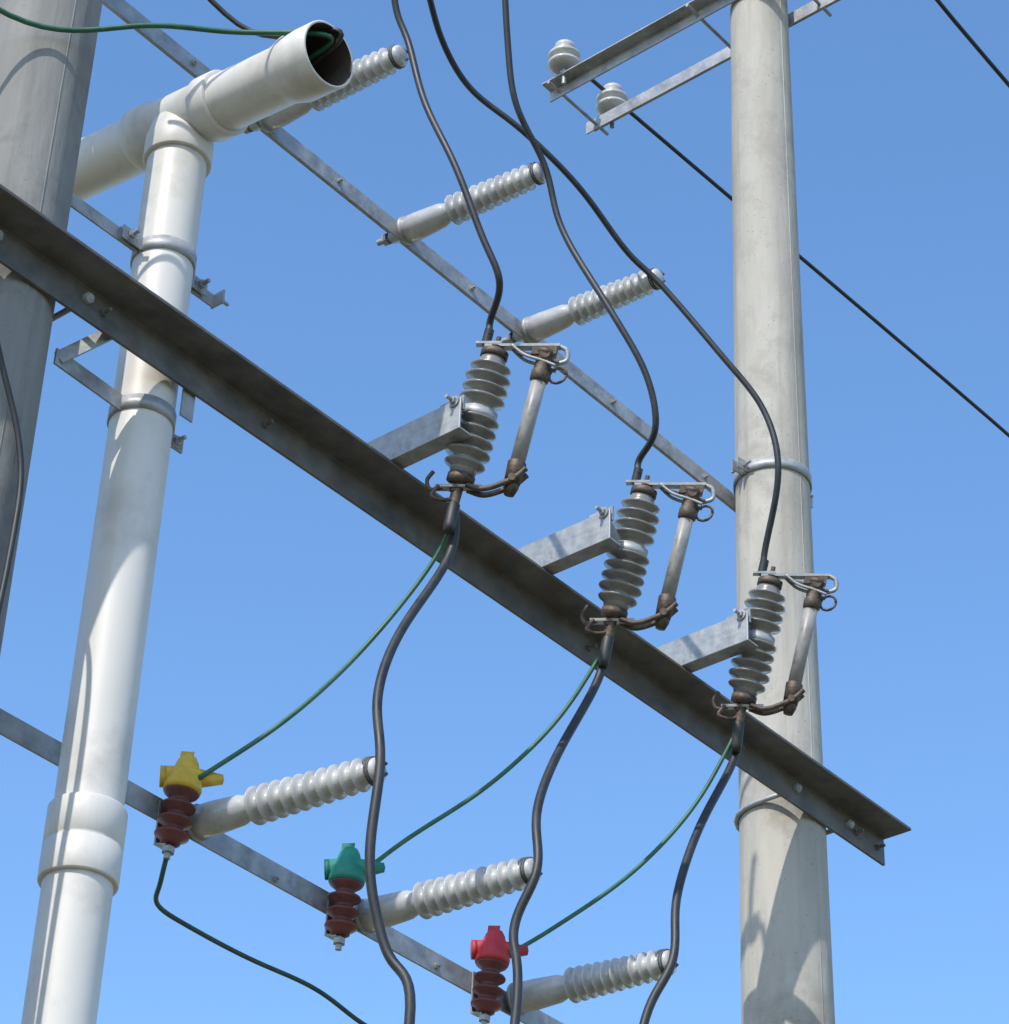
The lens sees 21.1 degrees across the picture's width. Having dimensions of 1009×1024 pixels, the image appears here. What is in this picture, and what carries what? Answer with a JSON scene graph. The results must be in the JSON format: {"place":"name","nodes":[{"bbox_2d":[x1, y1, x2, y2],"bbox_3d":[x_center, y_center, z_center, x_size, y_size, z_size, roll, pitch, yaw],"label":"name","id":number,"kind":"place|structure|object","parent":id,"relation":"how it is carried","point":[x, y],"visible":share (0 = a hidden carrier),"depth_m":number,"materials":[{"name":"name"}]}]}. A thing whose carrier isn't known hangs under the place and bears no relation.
{"place":"outdoors","nodes":[
{"label":"outdoors","id":0,"kind":"place"},
{"bbox_2d":[0,0,1008,1023],"label":"sky","id":1,"kind":"structure","parent":0,"point":[267,581],"materials":[{"name":"blue"}]},
{"bbox_2d":[935,0,1008,87],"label":"overhead line","id":2,"kind":"object","parent":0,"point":[972,42],"visible":1,"depth_m":10.46,"materials":[{"name":"black rubber"}]},
{"label":"ground","id":3,"kind":"structure","parent":0,"visible":0},
{"bbox_2d":[0,0,102,652],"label":"utility pole","id":4,"kind":"object","parent":3,"relation":"on","point":[45,77],"visible":0.9,"depth_m":6.47,"materials":[{"name":"concrete"}]},
{"bbox_2d":[0,343,23,614],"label":"control wire","id":5,"kind":"object","parent":4,"relation":"attached to","point":[20,484],"visible":1,"depth_m":5.95,"materials":[{"name":"black rubber"}]},
{"bbox_2d":[0,708,562,1023],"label":"steel rail","id":6,"kind":"object","parent":4,"relation":"attached to","point":[25,735],"visible":0.66,"depth_m":6.59,"materials":[{"name":"grey metal"}]},
{"bbox_2d":[153,751,223,859],"bbox_3d":[-0.745,0.684,6.342,0.151,0.281,0.094,-6,-36,12],"label":"surge arrester","id":7,"kind":"object","parent":6,"relation":"attached to","point":[181,784],"visible":1,"depth_m":6.33,"materials":[{"name":"red ceramic"}]},
{"bbox_2d":[153,859,366,1023],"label":"ground lead","id":8,"kind":"object","parent":7,"relation":"attached to","point":[168,914],"visible":1,"depth_m":6.56,"materials":[{"name":"black rubber"}]},
{"bbox_2d":[198,534,448,779],"bbox_3d":[-0.423,0.329,6.644,0.583,0.838,0.093,4,-35,-2],"label":"earth wire","id":9,"kind":"object","parent":7,"relation":"attached to","point":[329,682],"visible":1,"depth_m":6.61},
{"bbox_2d":[187,756,387,840],"bbox_3d":[-0.546,0.674,6.308,0.667,0.108,0.095,-22,-42,30],"label":"porcelain line post insulator","id":10,"kind":"object","parent":6,"relation":"attached to","point":[272,801],"visible":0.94,"depth_m":6.26,"materials":[{"name":"ceramic"}]},
{"bbox_2d":[365,500,459,1023],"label":"power cable","id":11,"kind":"object","parent":10,"relation":"attached to","point":[451,526],"visible":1,"depth_m":6.12,"materials":[{"name":"black rubber"}]},
{"bbox_2d":[324,843,384,950],"bbox_3d":[-0.379,0.947,6.696,0.152,0.281,0.097,-11,-37,18],"label":"surge arrester","id":12,"kind":"object","parent":6,"relation":"attached to","point":[344,872],"visible":0.98,"depth_m":6.69,"materials":[{"name":"brown ceramic"}]},
{"bbox_2d":[375,654,598,861],"bbox_3d":[-0.034,0.631,7.010,0.620,0.768,0.071,7,-35,-6],"label":"earth wire","id":13,"kind":"object","parent":12,"relation":"attached to","point":[525,753],"visible":0.94,"depth_m":7.01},
{"bbox_2d":[354,857,542,933],"bbox_3d":[-0.178,0.952,6.683,0.637,0.099,0.095,-22,-42,30],"label":"porcelain line post insulator","id":14,"kind":"object","parent":6,"relation":"attached to","point":[430,898],"visible":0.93,"depth_m":6.63,"materials":[{"name":"ceramic"}]},
{"bbox_2d":[509,635,613,1023],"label":"power cable","id":15,"kind":"object","parent":14,"relation":"attached to","point":[606,647],"visible":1,"depth_m":6.60,"materials":[{"name":"black rubber"}]},
{"bbox_2d":[470,925,528,1023],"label":"surge arrester","id":16,"kind":"object","parent":6,"relation":"attached to","point":[490,954],"visible":0.98,"depth_m":7.03,"materials":[{"name":"red rubber"}]},
{"bbox_2d":[522,737,731,945],"bbox_3d":[0.334,0.891,7.368,0.646,0.798,0.069,8,-35,-8],"label":"earth wire","id":17,"kind":"object","parent":16,"relation":"attached to","point":[638,866],"visible":0.95,"depth_m":7.37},
{"bbox_2d":[506,949,678,1014],"bbox_3d":[0.189,1.230,7.060,0.602,0.098,0.095,-22,-42,30],"label":"porcelain line post insulator","id":18,"kind":"object","parent":6,"relation":"attached to","point":[579,983],"visible":0.91,"depth_m":7.01,"materials":[{"name":"ceramic"}]},
{"bbox_2d":[639,720,743,1023],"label":"power cable","id":19,"kind":"object","parent":18,"relation":"attached to","point":[736,748],"visible":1,"depth_m":7.12,"materials":[{"name":"black rubber"}]},
{"bbox_2d":[21,20,352,1023],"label":"pvc conduit","id":20,"kind":"object","parent":3,"relation":"on","point":[165,144],"visible":1,"depth_m":6.35,"materials":[{"name":"plastic"}]},
{"bbox_2d":[0,7,333,60],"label":"green lead","id":21,"kind":"object","parent":20,"relation":"attached to","point":[312,56],"visible":0.91,"depth_m":6.73,"materials":[{"name":"rubber"}]},
{"bbox_2d":[207,0,343,67],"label":"control wire","id":22,"kind":"object","parent":20,"relation":"attached to","point":[240,25],"visible":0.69,"depth_m":6.83,"materials":[{"name":"black rubber"}]},
{"bbox_2d":[730,0,854,1023],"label":"utility pole","id":23,"kind":"object","parent":3,"relation":"on","point":[786,954],"visible":0.94,"depth_m":8.92,"materials":[{"name":"concrete"}]},
{"bbox_2d":[102,0,735,512],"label":"steel rail","id":24,"kind":"object","parent":23,"relation":"attached to","point":[190,64],"visible":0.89,"depth_m":8.15,"materials":[{"name":"grey metal"}]},
{"bbox_2d":[243,45,408,133],"bbox_3d":[-0.519,-1.174,7.593,0.613,0.116,0.095,-23,-42,31],"label":"porcelain line post insulator","id":25,"kind":"object","parent":24,"relation":"attached to","point":[374,67],"visible":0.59,"depth_m":7.50,"materials":[{"name":"ceramic"}]},
{"bbox_2d":[391,0,502,335],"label":"power cable","id":26,"kind":"object","parent":25,"relation":"attached to","point":[456,170],"visible":1,"depth_m":7.11,"materials":[{"name":"black rubber"}]},
{"bbox_2d":[376,162,545,245],"bbox_3d":[-0.133,-0.895,7.960,0.619,0.107,0.095,-23,-42,31],"label":"porcelain line post insulator","id":27,"kind":"object","parent":24,"relation":"attached to","point":[488,194],"visible":0.94,"depth_m":7.92,"materials":[{"name":"ceramic"}]},
{"bbox_2d":[501,268,664,342],"bbox_3d":[0.233,-0.623,8.319,0.605,0.107,0.098,-24,-43,33],"label":"porcelain line post insulator","id":28,"kind":"object","parent":24,"relation":"attached to","point":[583,309],"visible":0.91,"depth_m":8.29,"materials":[{"name":"ceramic"}]},
{"bbox_2d":[427,0,781,565],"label":"power cable","id":29,"kind":"object","parent":28,"relation":"attached to","point":[634,259],"visible":0.97,"depth_m":8.09,"materials":[{"name":"black rubber"}]},
{"bbox_2d":[0,184,910,865],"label":"steel crossarm","id":30,"kind":"object","parent":23,"relation":"attached to","point":[56,262],"visible":0.8,"depth_m":7.00,"materials":[{"name":"grey metal"}]},
{"bbox_2d":[368,398,471,468],"bbox_3d":[-0.240,-0.176,6.957,0.375,0.095,0.050,-24,-43,33],"label":"support arm","id":31,"kind":"object","parent":30,"relation":"on","point":[423,437],"visible":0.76,"depth_m":6.91},
{"bbox_2d":[425,328,569,503],"bbox_3d":[-0.017,-0.243,6.937,0.350,0.476,0.180,4,-35,-3],"label":"fuse cutout","id":32,"kind":"object","parent":31,"relation":"attached to","point":[483,393],"visible":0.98,"depth_m":6.90,"materials":[{"name":"grey ceramic"}]},
{"bbox_2d":[517,509,620,574],"bbox_3d":[0.152,0.106,7.337,0.375,0.095,0.050,-24,-43,33],"label":"support arm","id":33,"kind":"object","parent":30,"relation":"on","point":[573,545],"visible":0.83,"depth_m":7.29},
{"bbox_2d":[580,467,715,636],"bbox_3d":[0.384,0.108,7.311,0.340,0.476,0.208,9,-35,-9],"label":"fuse cutout","id":34,"kind":"object","parent":33,"relation":"attached to","point":[627,561],"visible":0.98,"depth_m":7.28,"materials":[{"name":"grey ceramic"}]},
{"bbox_2d":[502,0,658,474],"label":"power cable","id":35,"kind":"object","parent":34,"relation":"attached to","point":[646,448],"visible":1,"depth_m":7.66,"materials":[{"name":"black rubber"}]},
{"bbox_2d":[657,612,757,672],"bbox_3d":[0.555,0.395,7.726,0.375,0.095,0.050,-24,-43,33],"label":"support arm","id":36,"kind":"object","parent":30,"relation":"on","point":[711,645],"visible":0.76,"depth_m":7.68},
{"bbox_2d":[711,559,838,721],"bbox_3d":[0.769,0.367,7.693,0.343,0.476,0.192,6,-35,-5],"label":"fuse cutout","id":37,"kind":"object","parent":36,"relation":"attached to","point":[752,668],"visible":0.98,"depth_m":7.66,"materials":[{"name":"grey ceramic"}]},
{"bbox_2d":[542,0,839,135],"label":"double crossarm","id":38,"kind":"object","parent":23,"relation":"attached to","point":[648,36],"visible":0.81,"depth_m":10.58,"materials":[{"name":"metal"}]},
{"bbox_2d":[548,39,580,85],"bbox_3d":[0.237,-1.776,10.741,0.132,0.216,0.132,-24,-43,33],"label":"pin insulator","id":39,"kind":"object","parent":38,"relation":"attached to","point":[564,55],"visible":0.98,"depth_m":10.71,"materials":[{"name":"grey ceramic"}]},
{"bbox_2d":[591,79,1008,437],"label":"overhead line","id":40,"kind":"object","parent":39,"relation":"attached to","point":[806,262],"visible":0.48,"depth_m":11.71,"materials":[{"name":"black rubber"}]},
{"bbox_2d":[596,83,628,128],"bbox_3d":[0.435,-1.633,10.933,0.132,0.216,0.132,-24,-43,33],"label":"pin insulator","id":41,"kind":"object","parent":38,"relation":"attached to","point":[612,96],"visible":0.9,"depth_m":10.91,"materials":[{"name":"grey ceramic"}]}
]}

